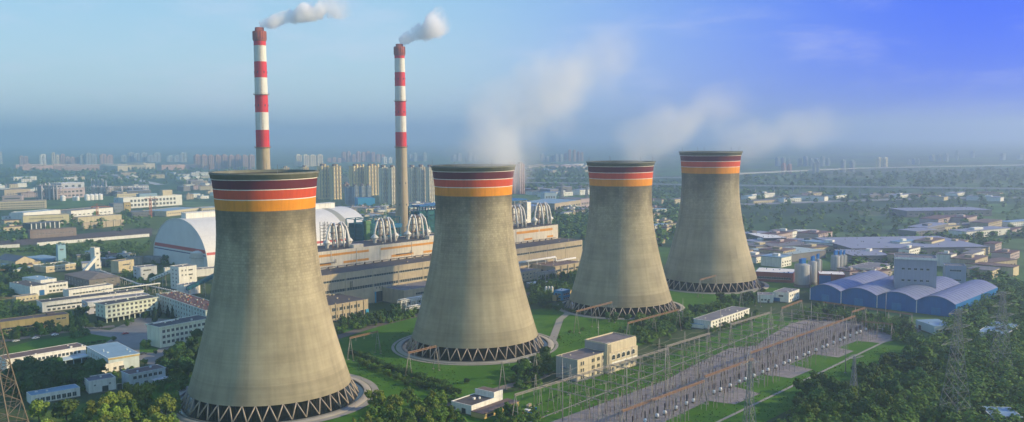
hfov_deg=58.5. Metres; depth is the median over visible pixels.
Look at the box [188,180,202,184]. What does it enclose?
building
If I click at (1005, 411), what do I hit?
warehouse
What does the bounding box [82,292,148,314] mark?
laboratory
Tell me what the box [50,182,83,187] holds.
works building
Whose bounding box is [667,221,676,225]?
building
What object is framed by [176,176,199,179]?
building
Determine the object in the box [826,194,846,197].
building
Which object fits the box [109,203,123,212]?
grey block
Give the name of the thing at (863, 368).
tree
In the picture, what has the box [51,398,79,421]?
tree
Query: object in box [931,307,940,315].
roller door
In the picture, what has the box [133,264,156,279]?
pump house
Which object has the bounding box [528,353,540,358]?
tree
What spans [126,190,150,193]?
building
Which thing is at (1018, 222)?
building
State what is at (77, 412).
tree
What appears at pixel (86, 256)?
tree
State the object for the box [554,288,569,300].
blue control box
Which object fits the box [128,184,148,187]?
building
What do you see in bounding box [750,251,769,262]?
building
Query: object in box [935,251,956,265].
building
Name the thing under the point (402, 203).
striped chimney
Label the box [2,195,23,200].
works building
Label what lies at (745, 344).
line portal
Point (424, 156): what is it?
apartment tower
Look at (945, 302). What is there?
arched shed
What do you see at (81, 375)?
tree
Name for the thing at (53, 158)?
apartment tower
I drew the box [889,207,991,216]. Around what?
warehouse
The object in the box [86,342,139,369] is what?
courtyard hall
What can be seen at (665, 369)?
mast
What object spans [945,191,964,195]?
building
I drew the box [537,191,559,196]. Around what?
building
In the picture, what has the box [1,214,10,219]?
building
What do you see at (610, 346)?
control building
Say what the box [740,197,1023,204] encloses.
lane
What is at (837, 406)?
tree
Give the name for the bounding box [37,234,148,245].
boundary wall
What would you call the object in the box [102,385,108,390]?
door
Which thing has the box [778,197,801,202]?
building
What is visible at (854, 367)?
lattice pylon
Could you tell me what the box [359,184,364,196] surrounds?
apartment tower
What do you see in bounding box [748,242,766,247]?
building
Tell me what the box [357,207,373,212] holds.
building
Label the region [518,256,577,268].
steam pipe
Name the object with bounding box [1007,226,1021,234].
building
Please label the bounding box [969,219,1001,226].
building
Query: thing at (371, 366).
shrub
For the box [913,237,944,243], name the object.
building
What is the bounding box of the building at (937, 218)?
[919,215,952,223]
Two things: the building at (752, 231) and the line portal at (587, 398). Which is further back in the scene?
the building at (752, 231)
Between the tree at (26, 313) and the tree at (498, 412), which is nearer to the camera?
the tree at (498, 412)
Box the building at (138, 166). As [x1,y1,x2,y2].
[117,164,145,168]
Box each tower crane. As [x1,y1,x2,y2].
[91,204,109,214]
[144,198,157,216]
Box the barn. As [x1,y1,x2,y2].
[65,270,119,286]
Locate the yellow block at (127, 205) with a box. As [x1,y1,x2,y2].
[123,202,130,210]
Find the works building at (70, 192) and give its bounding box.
[47,187,84,198]
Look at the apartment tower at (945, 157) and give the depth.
4177.62 m
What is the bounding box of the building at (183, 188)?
[177,185,190,190]
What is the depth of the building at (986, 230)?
1161.34 m
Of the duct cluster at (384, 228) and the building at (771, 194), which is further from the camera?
the building at (771, 194)
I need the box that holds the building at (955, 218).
[951,214,976,222]
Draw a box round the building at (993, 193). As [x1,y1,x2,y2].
[976,191,1002,195]
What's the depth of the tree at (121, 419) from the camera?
389.94 m
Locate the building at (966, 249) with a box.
[963,247,989,254]
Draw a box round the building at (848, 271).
[839,267,862,276]
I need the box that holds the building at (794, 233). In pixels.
[768,228,797,237]
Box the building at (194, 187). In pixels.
[191,185,201,189]
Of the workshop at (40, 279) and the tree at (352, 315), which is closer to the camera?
the tree at (352, 315)
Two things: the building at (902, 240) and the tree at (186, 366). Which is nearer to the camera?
the tree at (186, 366)
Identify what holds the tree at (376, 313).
on the ground at (758, 157)
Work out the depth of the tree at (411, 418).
399.00 m
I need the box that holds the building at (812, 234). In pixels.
[797,230,832,238]
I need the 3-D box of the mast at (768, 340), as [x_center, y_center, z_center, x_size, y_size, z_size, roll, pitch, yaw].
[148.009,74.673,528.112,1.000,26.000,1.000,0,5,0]
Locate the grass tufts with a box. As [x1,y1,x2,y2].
[32,320,888,421]
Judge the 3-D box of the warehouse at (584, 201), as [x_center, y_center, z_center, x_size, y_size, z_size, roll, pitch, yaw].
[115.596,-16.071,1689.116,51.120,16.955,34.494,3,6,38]
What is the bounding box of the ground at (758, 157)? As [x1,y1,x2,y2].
[0,139,1023,421]
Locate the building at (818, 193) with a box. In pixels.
[799,191,821,195]
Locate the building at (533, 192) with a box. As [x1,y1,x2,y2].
[525,190,539,194]
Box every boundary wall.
[0,244,19,247]
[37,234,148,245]
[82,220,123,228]
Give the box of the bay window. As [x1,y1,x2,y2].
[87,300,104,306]
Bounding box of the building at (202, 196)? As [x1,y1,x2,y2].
[197,194,208,198]
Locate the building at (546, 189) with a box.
[540,188,557,191]
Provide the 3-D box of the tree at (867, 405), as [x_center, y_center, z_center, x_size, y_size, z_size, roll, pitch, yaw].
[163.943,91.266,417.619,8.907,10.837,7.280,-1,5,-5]
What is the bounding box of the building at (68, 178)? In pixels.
[61,177,76,180]
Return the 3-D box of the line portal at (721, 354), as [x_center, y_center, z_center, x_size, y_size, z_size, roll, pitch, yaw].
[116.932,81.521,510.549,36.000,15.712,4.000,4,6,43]
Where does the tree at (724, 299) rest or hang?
on the ground at (758, 157)
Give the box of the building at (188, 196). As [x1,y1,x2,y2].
[184,193,193,198]
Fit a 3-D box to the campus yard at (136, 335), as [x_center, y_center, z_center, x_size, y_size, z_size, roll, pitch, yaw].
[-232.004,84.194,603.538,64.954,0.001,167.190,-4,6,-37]
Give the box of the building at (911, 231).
[898,227,937,235]
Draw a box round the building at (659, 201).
[654,199,665,203]
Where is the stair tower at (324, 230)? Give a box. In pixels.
[320,222,327,244]
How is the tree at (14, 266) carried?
on the ground at (758, 157)
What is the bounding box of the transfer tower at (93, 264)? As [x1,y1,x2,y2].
[82,247,100,271]
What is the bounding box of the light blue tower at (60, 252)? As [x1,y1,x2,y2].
[56,244,65,261]
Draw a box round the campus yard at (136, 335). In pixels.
[84,318,173,364]
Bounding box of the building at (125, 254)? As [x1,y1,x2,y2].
[116,251,135,257]
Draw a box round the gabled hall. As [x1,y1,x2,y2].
[0,254,33,266]
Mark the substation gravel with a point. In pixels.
(788, 372)
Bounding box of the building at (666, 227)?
[657,225,675,231]
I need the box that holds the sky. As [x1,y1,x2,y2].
[0,0,1023,146]
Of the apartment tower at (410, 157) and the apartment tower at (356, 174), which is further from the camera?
the apartment tower at (410, 157)
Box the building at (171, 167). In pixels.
[157,164,195,170]
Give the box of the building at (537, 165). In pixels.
[525,164,558,167]
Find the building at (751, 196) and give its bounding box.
[741,194,768,199]
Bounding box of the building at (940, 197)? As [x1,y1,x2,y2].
[924,195,947,200]
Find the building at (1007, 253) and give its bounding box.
[991,249,1019,258]
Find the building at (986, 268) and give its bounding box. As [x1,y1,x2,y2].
[967,265,1000,278]
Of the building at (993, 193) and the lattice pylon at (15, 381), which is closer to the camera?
the lattice pylon at (15, 381)
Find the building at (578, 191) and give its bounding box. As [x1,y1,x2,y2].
[572,189,589,194]
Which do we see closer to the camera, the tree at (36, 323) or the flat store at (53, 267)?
the tree at (36, 323)
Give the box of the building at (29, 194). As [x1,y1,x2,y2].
[17,191,44,197]
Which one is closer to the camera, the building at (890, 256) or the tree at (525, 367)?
the tree at (525, 367)
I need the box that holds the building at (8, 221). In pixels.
[1,219,20,224]
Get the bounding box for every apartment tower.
[0,151,2,163]
[19,156,23,163]
[23,156,28,163]
[39,154,46,164]
[51,152,54,164]
[55,155,59,163]
[59,154,64,163]
[64,156,69,163]
[70,157,74,163]
[74,157,78,163]
[79,154,84,164]
[85,153,91,164]
[91,154,96,163]
[99,154,106,163]
[107,155,113,163]
[120,155,126,161]
[127,152,134,161]
[133,153,139,161]
[140,152,147,161]
[146,155,153,161]
[153,152,160,161]
[166,155,172,161]
[173,155,179,161]
[179,152,186,161]
[193,154,200,168]
[200,154,207,169]
[207,155,213,168]
[214,155,220,169]
[220,154,227,168]
[227,155,234,169]
[234,155,240,168]
[241,155,247,169]
[248,154,254,168]
[294,154,301,165]
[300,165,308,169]
[301,154,308,165]
[309,155,315,165]
[316,154,322,165]
[317,164,329,198]
[329,164,341,199]
[341,152,345,161]
[344,184,351,204]
[346,151,350,161]
[349,164,363,194]
[351,154,355,161]
[351,184,357,204]
[356,151,360,161]
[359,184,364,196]
[361,152,365,161]
[364,164,379,195]
[365,184,370,196]
[366,151,369,161]
[370,152,374,161]
[375,154,379,161]
[378,165,387,204]
[382,157,386,163]
[387,165,395,204]
[407,165,416,201]
[408,154,412,160]
[413,152,416,161]
[416,164,425,201]
[422,152,426,160]
[425,165,434,202]
[451,155,455,161]
[457,153,461,160]
[467,153,471,161]
[508,162,514,193]
[516,162,524,193]
[540,153,543,161]
[549,155,553,161]
[554,154,557,161]
[559,154,562,161]
[568,150,570,160]
[573,150,575,161]
[775,157,779,165]
[781,163,785,173]
[786,158,790,165]
[787,164,791,173]
[797,158,801,165]
[803,156,807,165]
[812,162,815,173]
[816,161,819,172]
[820,156,824,165]
[825,158,829,165]
[840,160,845,171]
[849,160,854,171]
[876,157,880,166]
[882,157,887,166]
[929,154,934,160]
[936,154,941,161]
[943,153,948,161]
[970,151,974,157]
[999,153,1005,159]
[1017,154,1022,159]
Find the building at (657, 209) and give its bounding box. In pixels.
[654,208,666,211]
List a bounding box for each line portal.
[533,380,619,421]
[538,385,601,421]
[567,365,653,414]
[574,374,638,421]
[600,355,683,402]
[607,364,668,408]
[629,348,712,391]
[638,355,699,396]
[656,339,738,381]
[666,347,726,386]
[683,332,762,371]
[693,339,751,376]
[707,325,784,357]
[717,331,773,367]
[728,319,805,350]
[740,324,795,358]
[750,312,825,346]
[760,318,815,346]
[770,309,843,339]
[781,312,834,339]
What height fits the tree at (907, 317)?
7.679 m
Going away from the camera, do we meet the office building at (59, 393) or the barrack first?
the office building at (59, 393)
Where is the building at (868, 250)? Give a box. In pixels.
[859,248,881,251]
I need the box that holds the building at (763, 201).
[747,199,777,203]
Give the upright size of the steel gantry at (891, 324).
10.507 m
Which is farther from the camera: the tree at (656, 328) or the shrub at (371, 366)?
the tree at (656, 328)
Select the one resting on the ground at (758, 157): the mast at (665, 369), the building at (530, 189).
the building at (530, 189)
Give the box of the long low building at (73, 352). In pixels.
[0,343,88,369]
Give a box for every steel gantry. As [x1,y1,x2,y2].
[347,331,381,360]
[405,345,439,377]
[498,353,538,389]
[512,347,672,414]
[573,301,615,332]
[620,380,707,421]
[626,309,681,334]
[662,333,712,369]
[697,275,717,297]
[699,358,757,398]
[726,312,771,346]
[739,288,761,306]
[746,315,857,372]
[778,300,803,328]
[823,301,911,321]
[848,307,866,332]
[858,321,894,339]
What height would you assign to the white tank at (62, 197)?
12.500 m
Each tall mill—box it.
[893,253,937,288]
[943,263,966,282]
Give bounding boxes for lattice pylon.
[0,269,28,421]
[558,184,563,197]
[583,186,588,197]
[739,359,759,421]
[846,354,861,403]
[938,309,971,413]
[988,291,1013,368]
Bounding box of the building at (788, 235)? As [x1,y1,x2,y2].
[760,231,791,238]
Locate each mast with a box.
[562,358,563,421]
[625,372,627,420]
[664,344,665,393]
[745,351,747,421]
[768,321,768,361]
[844,319,846,372]
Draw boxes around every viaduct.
[515,164,1023,179]
[515,182,1023,193]
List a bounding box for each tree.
[1,264,10,271]
[1,363,24,381]
[2,370,24,393]
[5,277,11,284]
[8,271,17,280]
[9,263,18,271]
[9,331,17,338]
[12,325,23,331]
[12,373,40,393]
[13,355,35,369]
[17,272,27,280]
[17,307,25,312]
[24,310,31,315]
[25,267,35,273]
[27,371,52,388]
[27,399,49,421]
[31,359,44,364]
[31,360,47,370]
[32,305,40,312]
[32,321,42,327]
[36,362,58,379]
[38,324,44,335]
[42,356,55,363]
[42,357,62,363]
[44,319,54,327]
[45,366,71,385]
[47,359,66,366]
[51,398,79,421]
[56,322,60,332]
[66,249,76,258]
[69,314,73,324]
[69,368,84,383]
[72,370,91,383]
[74,319,83,326]
[76,306,89,316]
[78,324,83,333]
[79,357,105,371]
[80,254,89,260]
[82,358,105,375]
[83,313,87,327]
[84,239,93,244]
[84,396,108,419]
[92,403,111,421]
[94,320,103,327]
[99,390,123,407]
[99,414,113,421]
[107,417,129,421]
[108,405,130,418]
[113,412,131,421]
[117,390,132,401]
[117,398,141,416]
[121,382,141,400]
[132,382,156,402]
[140,339,150,348]
[141,417,162,421]
[146,404,159,416]
[147,411,173,421]
[152,308,157,321]
[154,355,169,364]
[154,392,178,414]
[157,305,161,316]
[158,358,175,373]
[161,254,168,260]
[162,348,173,359]
[165,305,169,316]
[169,391,182,407]
[170,305,173,318]
[170,343,182,355]
[173,341,185,352]
[173,355,180,366]
[174,348,194,358]
[178,356,193,362]
[178,359,194,377]
[186,336,201,349]
[190,328,202,338]
[192,346,198,357]
[349,313,356,318]
[364,389,385,405]
[364,411,372,421]
[369,318,376,323]
[373,311,380,316]
[376,315,382,322]
[378,407,402,421]
[386,395,394,410]
[390,303,401,308]
[391,308,400,315]
[392,394,403,405]
[399,386,414,402]
[399,415,417,421]
[403,407,417,420]
[413,404,424,421]
[423,395,436,406]
[424,410,433,421]
[431,402,437,419]
[432,396,440,409]
[432,406,449,421]
[440,390,446,402]
[444,404,457,421]
[494,407,503,418]
[501,416,510,421]
[503,402,518,414]
[506,417,517,421]
[510,365,521,373]
[513,379,523,390]
[513,406,522,416]
[514,373,522,381]
[516,362,532,375]
[521,359,531,374]
[524,376,531,383]
[527,371,537,380]
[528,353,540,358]
[529,356,542,364]
[529,363,541,375]
[539,346,550,354]
[539,362,548,374]
[540,351,550,359]
[547,273,554,278]
[605,311,610,320]
[637,321,646,327]
[648,325,660,330]
[649,308,656,314]
[660,313,670,319]
[664,323,670,329]
[679,316,690,324]
[715,292,724,300]
[721,296,727,302]
[741,293,749,298]
[792,378,823,397]
[792,395,806,407]
[802,402,819,420]
[806,388,825,406]
[809,302,818,307]
[809,370,827,387]
[821,376,846,392]
[821,400,842,414]
[822,308,830,315]
[834,389,855,411]
[835,303,845,313]
[843,382,861,400]
[850,362,877,376]
[858,375,878,389]
[860,399,881,416]
[865,313,872,319]
[868,362,882,376]
[873,377,902,394]
[875,388,895,411]
[878,351,898,368]
[879,373,894,385]
[882,363,895,373]
[890,358,916,372]
[892,321,902,329]
[892,369,906,376]
[894,374,918,391]
[897,327,908,335]
[899,315,908,321]
[901,345,921,360]
[904,366,927,386]
[905,322,916,331]
[910,337,933,345]
[915,345,936,359]
[930,357,944,372]
[936,404,953,417]
[945,393,959,403]
[946,348,963,358]
[972,403,985,413]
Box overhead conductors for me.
[532,311,840,400]
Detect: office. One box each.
[43,280,67,293]
[121,364,171,385]
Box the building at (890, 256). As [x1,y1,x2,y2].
[886,252,911,263]
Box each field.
[0,170,194,177]
[0,177,202,197]
[112,213,180,228]
[745,213,904,231]
[747,202,871,216]
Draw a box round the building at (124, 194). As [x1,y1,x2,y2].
[115,192,137,197]
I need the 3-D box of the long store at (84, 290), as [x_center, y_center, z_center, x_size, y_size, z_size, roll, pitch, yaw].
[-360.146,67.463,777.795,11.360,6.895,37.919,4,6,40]
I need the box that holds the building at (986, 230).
[948,226,1009,237]
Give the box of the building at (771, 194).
[755,192,774,196]
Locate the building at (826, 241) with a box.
[802,239,834,245]
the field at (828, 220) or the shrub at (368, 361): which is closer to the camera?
the shrub at (368, 361)
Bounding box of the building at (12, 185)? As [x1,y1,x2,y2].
[7,184,17,187]
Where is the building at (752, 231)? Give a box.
[745,230,766,238]
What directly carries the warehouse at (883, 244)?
on the ground at (758, 157)
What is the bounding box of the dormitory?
[118,190,181,208]
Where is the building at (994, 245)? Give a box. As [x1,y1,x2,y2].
[984,241,1001,252]
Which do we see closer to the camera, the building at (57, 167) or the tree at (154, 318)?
the tree at (154, 318)
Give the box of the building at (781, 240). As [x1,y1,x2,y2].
[767,239,796,242]
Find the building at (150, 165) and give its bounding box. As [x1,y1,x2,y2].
[126,163,154,168]
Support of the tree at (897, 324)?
on the ground at (758, 157)
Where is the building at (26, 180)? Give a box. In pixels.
[19,178,31,181]
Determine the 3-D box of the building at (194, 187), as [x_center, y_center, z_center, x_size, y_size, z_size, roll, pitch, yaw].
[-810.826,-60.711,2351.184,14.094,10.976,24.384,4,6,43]
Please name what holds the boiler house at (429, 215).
on the site soil
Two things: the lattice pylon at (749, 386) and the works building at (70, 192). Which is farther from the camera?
the works building at (70, 192)
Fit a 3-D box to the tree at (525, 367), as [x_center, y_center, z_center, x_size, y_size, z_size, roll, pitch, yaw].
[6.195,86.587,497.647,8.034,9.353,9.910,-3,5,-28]
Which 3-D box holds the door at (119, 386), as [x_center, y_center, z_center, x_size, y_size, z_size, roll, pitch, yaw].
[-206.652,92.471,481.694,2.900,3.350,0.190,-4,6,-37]
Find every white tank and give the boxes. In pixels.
[60,195,65,200]
[84,194,89,200]
[98,193,102,199]
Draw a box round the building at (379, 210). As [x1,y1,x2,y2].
[373,208,385,211]
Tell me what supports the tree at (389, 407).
on the ground at (758, 157)
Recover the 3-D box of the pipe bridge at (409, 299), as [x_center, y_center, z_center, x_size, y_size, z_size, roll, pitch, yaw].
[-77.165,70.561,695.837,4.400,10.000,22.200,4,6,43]
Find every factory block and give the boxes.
[0,199,46,209]
[22,213,68,224]
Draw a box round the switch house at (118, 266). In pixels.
[111,259,133,273]
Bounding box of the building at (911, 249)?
[898,245,920,253]
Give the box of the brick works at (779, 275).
[755,267,793,282]
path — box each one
[530,326,774,421]
[716,337,891,421]
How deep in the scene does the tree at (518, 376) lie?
484.72 m
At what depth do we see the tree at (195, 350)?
537.92 m
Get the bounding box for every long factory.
[11,209,59,223]
[60,207,112,218]
[73,214,121,222]
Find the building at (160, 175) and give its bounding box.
[148,174,164,178]
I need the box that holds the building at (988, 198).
[966,195,1003,201]
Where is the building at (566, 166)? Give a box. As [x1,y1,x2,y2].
[551,165,580,168]
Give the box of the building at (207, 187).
[199,185,212,189]
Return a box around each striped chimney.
[252,27,270,169]
[394,44,409,236]
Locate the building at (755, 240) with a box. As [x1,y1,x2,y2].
[747,238,767,242]
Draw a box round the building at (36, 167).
[19,165,59,169]
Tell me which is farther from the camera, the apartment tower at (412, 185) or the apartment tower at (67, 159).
the apartment tower at (67, 159)
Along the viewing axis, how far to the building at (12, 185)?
2484.21 m
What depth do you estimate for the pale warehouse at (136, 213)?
1544.38 m
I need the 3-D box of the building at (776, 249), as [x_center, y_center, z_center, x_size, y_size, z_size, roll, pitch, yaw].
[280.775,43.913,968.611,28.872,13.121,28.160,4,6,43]
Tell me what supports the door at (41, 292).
in the workshop at (22, 287)
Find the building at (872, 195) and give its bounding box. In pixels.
[859,192,894,197]
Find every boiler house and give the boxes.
[345,215,401,241]
[408,203,434,234]
[512,198,530,223]
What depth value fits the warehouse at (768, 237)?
1099.95 m
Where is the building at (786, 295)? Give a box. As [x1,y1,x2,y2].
[773,288,798,302]
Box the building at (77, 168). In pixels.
[61,166,99,170]
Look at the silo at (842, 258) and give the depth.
877.46 m
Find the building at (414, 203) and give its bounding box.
[409,201,430,205]
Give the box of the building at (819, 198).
[788,194,827,200]
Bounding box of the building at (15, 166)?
[13,164,45,168]
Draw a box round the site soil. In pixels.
[0,235,858,421]
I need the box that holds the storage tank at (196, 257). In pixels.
[189,251,202,267]
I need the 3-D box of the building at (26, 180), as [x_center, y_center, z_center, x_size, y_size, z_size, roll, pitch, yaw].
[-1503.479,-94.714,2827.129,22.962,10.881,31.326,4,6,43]
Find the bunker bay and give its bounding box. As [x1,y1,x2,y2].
[317,222,557,268]
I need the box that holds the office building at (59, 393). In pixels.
[26,384,80,403]
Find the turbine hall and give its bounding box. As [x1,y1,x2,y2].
[321,237,581,303]
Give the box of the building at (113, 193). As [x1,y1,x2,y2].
[112,191,123,195]
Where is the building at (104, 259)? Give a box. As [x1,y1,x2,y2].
[100,255,116,266]
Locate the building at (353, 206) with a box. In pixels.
[344,205,360,210]
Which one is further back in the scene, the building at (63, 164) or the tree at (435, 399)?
the building at (63, 164)
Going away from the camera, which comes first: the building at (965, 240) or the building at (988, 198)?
the building at (965, 240)
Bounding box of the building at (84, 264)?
[81,260,101,268]
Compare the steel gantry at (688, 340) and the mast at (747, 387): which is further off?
the steel gantry at (688, 340)
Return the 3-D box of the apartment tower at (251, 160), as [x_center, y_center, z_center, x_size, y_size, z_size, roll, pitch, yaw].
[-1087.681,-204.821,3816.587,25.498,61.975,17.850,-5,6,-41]
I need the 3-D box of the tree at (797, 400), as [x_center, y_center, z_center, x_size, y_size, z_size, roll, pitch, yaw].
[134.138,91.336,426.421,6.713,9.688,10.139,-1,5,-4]
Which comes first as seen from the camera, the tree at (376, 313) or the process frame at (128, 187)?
the tree at (376, 313)
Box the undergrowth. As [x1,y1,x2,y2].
[0,240,956,421]
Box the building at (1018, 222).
[1002,219,1023,226]
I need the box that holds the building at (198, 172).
[190,171,208,175]
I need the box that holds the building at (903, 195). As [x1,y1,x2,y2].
[889,193,911,197]
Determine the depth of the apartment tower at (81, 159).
4462.91 m
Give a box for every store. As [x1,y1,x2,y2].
[0,311,68,333]
[28,227,76,238]
[33,261,75,272]
[63,283,112,296]
[127,256,143,264]
[143,255,164,263]
[153,202,365,266]
[526,281,547,287]
[916,319,950,334]
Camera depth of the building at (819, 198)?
1803.63 m
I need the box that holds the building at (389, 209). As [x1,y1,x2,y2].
[372,206,395,211]
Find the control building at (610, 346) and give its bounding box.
[556,332,637,381]
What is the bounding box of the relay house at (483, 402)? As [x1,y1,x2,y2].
[451,386,519,418]
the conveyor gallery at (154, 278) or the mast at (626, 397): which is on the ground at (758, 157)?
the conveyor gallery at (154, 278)
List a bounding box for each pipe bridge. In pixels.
[397,295,421,311]
[405,304,420,310]
[534,270,556,280]
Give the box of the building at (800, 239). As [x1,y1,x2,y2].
[791,237,813,240]
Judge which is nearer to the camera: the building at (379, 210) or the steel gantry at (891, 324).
the steel gantry at (891, 324)
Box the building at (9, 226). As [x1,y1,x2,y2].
[0,224,22,230]
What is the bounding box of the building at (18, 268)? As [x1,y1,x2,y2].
[9,266,31,272]
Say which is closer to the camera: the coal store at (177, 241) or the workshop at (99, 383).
the workshop at (99, 383)
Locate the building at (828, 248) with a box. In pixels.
[808,244,832,251]
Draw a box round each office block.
[94,295,158,322]
[145,315,205,348]
[156,291,208,317]
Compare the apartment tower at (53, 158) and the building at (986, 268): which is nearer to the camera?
the building at (986, 268)
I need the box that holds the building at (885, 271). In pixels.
[865,267,890,275]
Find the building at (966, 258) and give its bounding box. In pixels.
[950,254,987,264]
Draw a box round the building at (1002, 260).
[988,257,1017,264]
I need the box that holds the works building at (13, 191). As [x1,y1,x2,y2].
[0,188,29,196]
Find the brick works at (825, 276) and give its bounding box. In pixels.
[818,271,844,284]
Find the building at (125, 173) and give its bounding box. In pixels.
[118,172,135,175]
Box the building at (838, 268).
[837,267,855,270]
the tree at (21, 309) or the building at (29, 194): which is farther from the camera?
the building at (29, 194)
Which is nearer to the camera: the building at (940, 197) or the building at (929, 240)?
the building at (929, 240)
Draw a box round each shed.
[23,221,59,232]
[26,255,56,262]
[689,323,703,328]
[810,270,888,302]
[840,275,895,307]
[876,276,960,312]
[916,279,997,316]
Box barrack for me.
[693,306,749,328]
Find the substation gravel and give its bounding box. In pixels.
[552,317,920,421]
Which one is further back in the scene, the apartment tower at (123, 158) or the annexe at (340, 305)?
the apartment tower at (123, 158)
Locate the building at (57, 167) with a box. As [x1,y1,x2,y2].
[53,165,98,169]
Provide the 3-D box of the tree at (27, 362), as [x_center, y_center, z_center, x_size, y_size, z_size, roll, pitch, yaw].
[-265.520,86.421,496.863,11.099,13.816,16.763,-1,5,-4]
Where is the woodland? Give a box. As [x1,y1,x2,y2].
[0,165,1023,421]
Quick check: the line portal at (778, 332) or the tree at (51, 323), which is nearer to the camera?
the line portal at (778, 332)
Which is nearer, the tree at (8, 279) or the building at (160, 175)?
the tree at (8, 279)
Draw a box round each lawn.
[8,333,110,353]
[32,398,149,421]
[140,345,158,352]
[151,381,178,399]
[168,282,815,421]
[416,314,924,421]
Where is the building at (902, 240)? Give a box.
[890,238,913,243]
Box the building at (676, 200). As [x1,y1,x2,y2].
[668,198,680,203]
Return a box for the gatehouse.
[12,293,38,301]
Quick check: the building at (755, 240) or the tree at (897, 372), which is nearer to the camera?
the tree at (897, 372)
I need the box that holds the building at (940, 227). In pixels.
[907,222,947,231]
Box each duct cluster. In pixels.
[323,221,352,248]
[371,217,398,242]
[404,213,430,238]
[512,204,527,227]
[531,202,553,224]
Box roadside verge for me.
[0,238,148,255]
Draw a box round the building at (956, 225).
[945,222,968,230]
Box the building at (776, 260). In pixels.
[760,253,791,267]
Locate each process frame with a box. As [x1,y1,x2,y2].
[35,182,63,199]
[86,185,114,195]
[112,185,147,191]
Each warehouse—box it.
[130,210,154,216]
[142,207,200,216]
[197,206,214,210]
[519,203,549,213]
[521,199,580,209]
[541,191,555,198]
[558,197,589,206]
[747,233,786,240]
[752,246,825,261]
[763,241,810,247]
[793,229,815,231]
[814,236,988,254]
[833,249,886,263]
[848,262,893,270]
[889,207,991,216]
[979,321,1018,341]
[982,406,1022,421]
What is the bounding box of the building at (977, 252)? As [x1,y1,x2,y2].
[961,249,984,254]
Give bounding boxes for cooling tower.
[168,162,370,421]
[396,163,553,363]
[558,156,684,319]
[664,146,768,293]
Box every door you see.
[39,289,44,294]
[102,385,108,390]
[117,383,122,389]
[376,290,382,301]
[821,294,828,301]
[854,298,862,305]
[891,303,900,310]
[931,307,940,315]
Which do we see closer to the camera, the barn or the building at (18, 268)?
the barn
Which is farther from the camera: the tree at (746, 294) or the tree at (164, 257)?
the tree at (164, 257)
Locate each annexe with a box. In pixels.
[176,281,199,294]
[197,266,213,276]
[326,293,368,321]
[382,280,425,305]
[520,267,540,281]
[532,260,579,277]
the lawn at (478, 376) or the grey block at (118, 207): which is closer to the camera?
the lawn at (478, 376)
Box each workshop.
[9,280,46,295]
[22,275,56,283]
[36,288,143,312]
[84,373,122,394]
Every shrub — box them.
[364,359,370,365]
[367,363,375,369]
[374,363,382,369]
[383,369,390,375]
[386,363,394,370]
[392,373,401,378]
[393,363,402,370]
[401,367,411,373]
[404,377,411,384]
[412,378,420,384]
[415,381,422,387]
[418,374,427,380]
[421,381,428,388]
[426,377,434,383]
[429,382,438,388]
[437,384,442,391]
[441,379,447,384]
[442,384,452,391]
[448,387,455,392]
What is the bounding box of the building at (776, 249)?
[759,246,795,252]
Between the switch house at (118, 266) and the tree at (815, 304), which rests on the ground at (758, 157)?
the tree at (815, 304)
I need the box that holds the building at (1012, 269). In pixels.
[965,262,1019,276]
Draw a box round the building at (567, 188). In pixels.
[556,185,571,190]
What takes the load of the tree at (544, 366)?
on the ground at (758, 157)
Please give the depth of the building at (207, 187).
2326.99 m
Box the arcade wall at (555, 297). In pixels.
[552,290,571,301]
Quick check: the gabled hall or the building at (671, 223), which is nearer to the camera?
the gabled hall
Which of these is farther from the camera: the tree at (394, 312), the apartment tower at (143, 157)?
the apartment tower at (143, 157)
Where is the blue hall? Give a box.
[355,197,374,205]
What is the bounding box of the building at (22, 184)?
[13,182,26,186]
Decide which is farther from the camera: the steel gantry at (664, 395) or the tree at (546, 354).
the tree at (546, 354)
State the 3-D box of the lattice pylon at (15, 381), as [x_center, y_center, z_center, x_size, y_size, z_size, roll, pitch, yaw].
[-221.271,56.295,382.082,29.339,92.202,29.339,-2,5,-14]
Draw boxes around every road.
[0,325,114,341]
[103,172,163,184]
[160,374,378,421]
[337,292,530,338]
[391,333,557,364]
[424,374,549,412]
[549,313,569,348]
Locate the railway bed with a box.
[0,228,151,244]
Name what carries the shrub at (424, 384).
on the lawn at (478, 376)
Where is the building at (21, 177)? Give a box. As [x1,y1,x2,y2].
[11,176,36,180]
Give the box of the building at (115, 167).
[99,165,127,170]
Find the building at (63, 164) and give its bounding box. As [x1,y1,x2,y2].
[41,164,79,165]
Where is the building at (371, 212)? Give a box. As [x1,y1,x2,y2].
[359,211,383,213]
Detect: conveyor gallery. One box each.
[99,269,143,288]
[101,282,159,291]
[139,282,174,292]
[149,270,169,286]
[186,274,212,296]
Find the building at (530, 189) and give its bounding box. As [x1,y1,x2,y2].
[525,187,545,190]
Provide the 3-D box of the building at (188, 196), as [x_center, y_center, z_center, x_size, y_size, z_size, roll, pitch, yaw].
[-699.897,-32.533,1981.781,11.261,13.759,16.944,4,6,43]
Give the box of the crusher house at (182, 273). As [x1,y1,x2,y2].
[170,264,196,289]
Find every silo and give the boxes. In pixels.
[794,258,810,287]
[808,256,817,284]
[815,254,821,270]
[830,250,840,270]
[838,250,844,266]
[843,250,846,266]
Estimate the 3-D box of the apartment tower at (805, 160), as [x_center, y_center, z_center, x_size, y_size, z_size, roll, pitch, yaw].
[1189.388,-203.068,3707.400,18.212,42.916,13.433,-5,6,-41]
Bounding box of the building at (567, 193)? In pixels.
[559,190,572,195]
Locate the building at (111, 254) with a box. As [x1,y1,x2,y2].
[105,251,116,256]
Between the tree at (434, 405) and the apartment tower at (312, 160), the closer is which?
the tree at (434, 405)
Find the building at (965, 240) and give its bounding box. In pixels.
[951,238,968,241]
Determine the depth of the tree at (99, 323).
634.85 m

